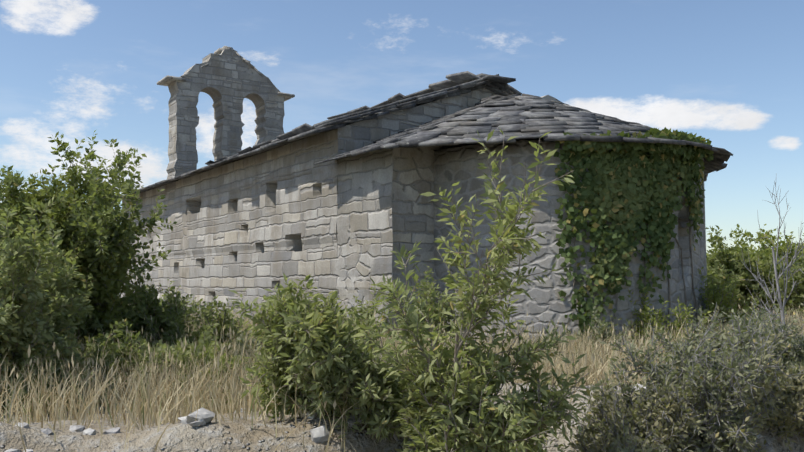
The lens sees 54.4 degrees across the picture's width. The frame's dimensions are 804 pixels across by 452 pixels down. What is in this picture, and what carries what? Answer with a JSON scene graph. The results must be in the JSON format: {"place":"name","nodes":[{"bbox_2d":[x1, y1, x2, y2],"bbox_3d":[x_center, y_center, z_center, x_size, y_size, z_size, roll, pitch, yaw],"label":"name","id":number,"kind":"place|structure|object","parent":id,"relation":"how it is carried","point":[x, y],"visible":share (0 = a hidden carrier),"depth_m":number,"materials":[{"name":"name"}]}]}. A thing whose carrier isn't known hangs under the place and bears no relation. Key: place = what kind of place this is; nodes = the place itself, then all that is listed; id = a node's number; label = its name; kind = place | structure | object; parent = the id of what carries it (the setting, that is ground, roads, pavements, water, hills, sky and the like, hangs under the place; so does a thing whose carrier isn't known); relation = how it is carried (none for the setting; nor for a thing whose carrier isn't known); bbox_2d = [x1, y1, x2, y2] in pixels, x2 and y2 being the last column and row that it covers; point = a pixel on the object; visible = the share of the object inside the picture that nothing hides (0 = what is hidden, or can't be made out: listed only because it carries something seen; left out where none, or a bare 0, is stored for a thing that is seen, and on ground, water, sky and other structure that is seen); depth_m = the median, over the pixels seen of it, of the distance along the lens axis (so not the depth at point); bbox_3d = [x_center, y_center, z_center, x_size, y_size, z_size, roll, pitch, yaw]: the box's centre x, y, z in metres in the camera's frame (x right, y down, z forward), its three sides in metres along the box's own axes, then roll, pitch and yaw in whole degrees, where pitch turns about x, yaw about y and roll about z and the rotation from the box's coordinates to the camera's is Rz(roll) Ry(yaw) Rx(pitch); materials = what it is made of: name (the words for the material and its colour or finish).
{"place":"outdoors","nodes":[
{"label":"outdoors","id":0,"kind":"place"},
{"bbox_2d":[0,299,803,451],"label":"dry grass","id":1,"kind":"structure","parent":0,"point":[144,405],"depth_m":5.62,"materials":[{"name":"beige plant"}]},
{"bbox_2d":[0,315,803,451],"bbox_3d":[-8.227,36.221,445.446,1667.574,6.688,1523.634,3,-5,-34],"label":"ground","id":2,"kind":"structure","parent":0,"point":[228,435],"depth_m":4.48,"materials":[{"name":"beige soil"}]},
{"bbox_2d":[0,196,94,413],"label":"bush","id":3,"kind":"object","parent":2,"relation":"on","point":[8,322],"depth_m":6.00,"materials":[{"name":"green plant"}]},
{"bbox_2d":[0,355,94,416],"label":"dry grass","id":4,"kind":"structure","parent":2,"relation":"on","point":[47,384],"depth_m":5.93,"materials":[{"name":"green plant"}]},
{"bbox_2d":[0,130,176,356],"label":"tree","id":5,"kind":"object","parent":2,"relation":"on","point":[103,262],"depth_m":8.15,"materials":[{"name":"green plant"}]},
{"bbox_2d":[70,318,147,404],"bbox_3d":[-2.826,1.290,7.295,1.205,0.886,1.355,3,-5,-34],"label":"shrub","id":6,"kind":"object","parent":2,"relation":"on","point":[102,341],"depth_m":7.21,"materials":[{"name":"green plant"}]},
{"bbox_2d":[115,354,181,400],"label":"dry grass","id":7,"kind":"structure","parent":2,"relation":"on","point":[153,377],"depth_m":7.33,"materials":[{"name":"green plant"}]},
{"bbox_2d":[115,260,205,355],"bbox_3d":[-2.844,1.215,8.962,1.402,1.657,1.614,3,-5,-34],"label":"shrub","id":8,"kind":"object","parent":2,"relation":"on","point":[146,324],"depth_m":8.85,"materials":[{"name":"green plant"}]},
{"bbox_2d":[128,279,202,332],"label":"shrub","id":9,"kind":"object","parent":2,"relation":"on","point":[185,305],"depth_m":11.30,"materials":[{"name":"green plant"}]},
{"bbox_2d":[118,315,232,396],"bbox_3d":[-2.112,1.362,7.575,1.278,0.995,1.177,3,-5,-34],"label":"shrub","id":10,"kind":"object","parent":2,"relation":"on","point":[164,346],"depth_m":7.35,"materials":[{"name":"green plant"}]},
{"bbox_2d":[150,314,231,354],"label":"shrub","id":11,"kind":"object","parent":2,"relation":"on","point":[168,339],"depth_m":8.35,"materials":[{"name":"green plant"}]},
{"bbox_2d":[187,295,245,347],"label":"shrub","id":12,"kind":"object","parent":2,"relation":"on","point":[209,313],"depth_m":8.98,"materials":[{"name":"green plant"}]},
{"bbox_2d":[173,341,272,411],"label":"dry grass","id":13,"kind":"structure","parent":2,"relation":"on","point":[211,359],"depth_m":7.03,"materials":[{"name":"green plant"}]},
{"bbox_2d":[223,326,275,364],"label":"shrub","id":14,"kind":"object","parent":2,"relation":"on","point":[243,334],"depth_m":8.03,"materials":[{"name":"green plant"}]},
{"bbox_2d":[261,285,299,329],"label":"shrub","id":15,"kind":"object","parent":2,"relation":"on","point":[281,300],"depth_m":10.35,"materials":[{"name":"green plant"}]},
{"bbox_2d":[119,88,497,325],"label":"nave","id":16,"kind":"structure","parent":2,"relation":"on","point":[255,226],"depth_m":14.29,"materials":[{"name":"stone"}]},
{"bbox_2d":[166,49,284,179],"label":"bell gable","id":17,"kind":"structure","parent":16,"relation":"attached to","point":[227,81],"depth_m":23.57,"materials":[{"name":"stone"}]},
{"bbox_2d":[157,46,294,100],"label":"coping stones","id":18,"kind":"object","parent":17,"relation":"on","point":[167,80],"visible":0.4,"depth_m":23.72,"materials":[{"name":"grey stone"}]},
{"bbox_2d":[117,71,732,198],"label":"roof slabs","id":19,"kind":"structure","parent":16,"relation":"on","point":[520,115],"depth_m":11.54,"materials":[{"name":"stone"}]},
{"bbox_2d":[229,273,390,438],"bbox_3d":[-0.498,0.810,4.903,1.051,1.028,1.164,3,-5,-34],"label":"bush","id":20,"kind":"object","parent":2,"relation":"on","point":[316,370],"depth_m":4.71,"materials":[{"name":"green plant"}]},
{"bbox_2d":[343,287,391,336],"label":"shrub","id":21,"kind":"object","parent":2,"relation":"on","point":[363,308],"depth_m":10.59,"materials":[{"name":"green plant"}]},
{"bbox_2d":[4,383,762,451],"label":"loose stones","id":22,"kind":"object","parent":2,"relation":"on","point":[318,434],"visible":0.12,"depth_m":4.50,"materials":[{"name":"stone"}]},
{"bbox_2d":[323,315,452,441],"bbox_3d":[-0.122,0.984,4.900,0.894,0.866,0.876,3,-5,-34],"label":"bush","id":23,"kind":"object","parent":2,"relation":"on","point":[374,420],"depth_m":4.66,"materials":[{"name":"green plant"}]},
{"bbox_2d":[6,293,803,409],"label":"dry grass seed heads","id":24,"kind":"object","parent":2,"relation":"on","point":[153,368],"visible":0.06,"depth_m":6.55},
{"bbox_2d":[390,264,471,349],"bbox_3d":[0.300,1.156,9.542,1.285,1.403,1.124,3,-5,-34],"label":"shrub","id":25,"kind":"object","parent":2,"relation":"on","point":[433,293],"depth_m":9.52,"materials":[{"name":"green plant"}]},
{"bbox_2d":[336,95,562,340],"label":"presbytery","id":26,"kind":"structure","parent":2,"relation":"on","point":[384,208],"depth_m":11.03,"materials":[{"name":"stone"}]},
{"bbox_2d":[352,129,601,451],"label":"young tree","id":27,"kind":"object","parent":2,"relation":"on","point":[531,414],"depth_m":4.12,"materials":[{"name":"green plant"}]},
{"bbox_2d":[499,330,577,362],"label":"shrub","id":28,"kind":"object","parent":2,"relation":"on","point":[563,337],"depth_m":8.54,"materials":[{"name":"green plant"}]},
{"bbox_2d":[434,139,707,357],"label":"apse","id":29,"kind":"structure","parent":2,"relation":"on","point":[455,165],"depth_m":10.27,"materials":[{"name":"stone"}]},
{"bbox_2d":[515,138,542,140],"bbox_3d":[2.539,-1.590,12.202,5.766,1.181,3.741,3,-5,-34],"label":"roof slate","id":30,"kind":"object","parent":29,"relation":"on","point":[528,139],"depth_m":10.37,"materials":[{"name":"stone"}]},
{"bbox_2d":[553,127,713,344],"bbox_3d":[3.168,0.152,10.216,2.568,2.967,0.568,2,-4,-21],"label":"ivy on apse","id":31,"kind":"object","parent":29,"relation":"attached to","point":[618,172],"visible":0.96,"depth_m":10.04,"materials":[{"name":"green plant"}]},
{"bbox_2d":[570,149,696,337],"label":"ivy stems","id":32,"kind":"object","parent":29,"relation":"attached to","point":[668,273],"visible":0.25,"depth_m":10.51,"materials":[{"name":"brown plant"}]},
{"bbox_2d":[574,306,639,359],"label":"shrub","id":33,"kind":"object","parent":2,"relation":"on","point":[598,321],"depth_m":9.30,"materials":[{"name":"green plant"}]},
{"bbox_2d":[557,389,660,451],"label":"scrub","id":34,"kind":"object","parent":2,"relation":"on","point":[622,445],"depth_m":4.36,"materials":[{"name":"green plant"}]},
{"bbox_2d":[552,357,708,451],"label":"scrub","id":35,"kind":"object","parent":2,"relation":"on","point":[644,404],"depth_m":4.43,"materials":[{"name":"green plant"}]},
{"bbox_2d":[627,289,711,353],"bbox_3d":[3.333,1.337,9.913,1.252,1.351,1.217,3,-5,-34],"label":"shrub","id":36,"kind":"object","parent":2,"relation":"on","point":[659,313],"depth_m":9.94,"materials":[{"name":"green plant"}]},
{"bbox_2d":[579,300,803,451],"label":"scrub","id":37,"kind":"object","parent":2,"relation":"on","point":[707,404],"depth_m":4.47,"materials":[{"name":"green plant"}]},
{"bbox_2d":[636,295,803,408],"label":"scrub","id":38,"kind":"object","parent":2,"relation":"on","point":[796,340],"depth_m":5.13,"materials":[{"name":"green plant"}]},
{"bbox_2d":[689,267,767,335],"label":"shrub","id":39,"kind":"object","parent":2,"relation":"on","point":[716,298],"depth_m":10.54,"materials":[{"name":"green plant"}]},
{"bbox_2d":[706,225,798,315],"bbox_3d":[7.774,1.456,19.363,3.311,2.866,3.235,3,-5,-34],"label":"tree","id":40,"kind":"object","parent":2,"relation":"on","point":[738,267],"depth_m":18.55,"materials":[{"name":"green plant"}]},
{"bbox_2d":[707,224,803,306],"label":"tree","id":41,"kind":"object","parent":2,"relation":"on","point":[768,250],"depth_m":21.89,"materials":[{"name":"green plant"}]},
{"bbox_2d":[712,235,800,256],"bbox_3d":[12.722,1.769,27.780,4.598,3.056,4.099,3,-5,-34],"label":"tree","id":42,"kind":"object","parent":2,"relation":"on","point":[779,243],"depth_m":27.51,"materials":[{"name":"green plant"}]},
{"bbox_2d":[736,181,803,339],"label":"bare shrub","id":43,"kind":"object","parent":2,"relation":"on","point":[779,300],"visible":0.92,"depth_m":6.16,"materials":[{"name":"grey plant"}]},
{"bbox_2d":[747,347,803,450],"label":"scrub","id":44,"kind":"object","parent":2,"relation":"on","point":[789,396],"depth_m":4.76,"materials":[{"name":"green plant"}]},
{"bbox_2d":[759,254,803,320],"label":"tree","id":45,"kind":"object","parent":2,"relation":"on","point":[798,300],"depth_m":18.02,"materials":[{"name":"green plant"}]},
{"bbox_2d":[0,0,803,253],"label":"sky","id":46,"kind":"structure","parent":0,"point":[729,73],"materials":[{"name":"blue"}]}
]}

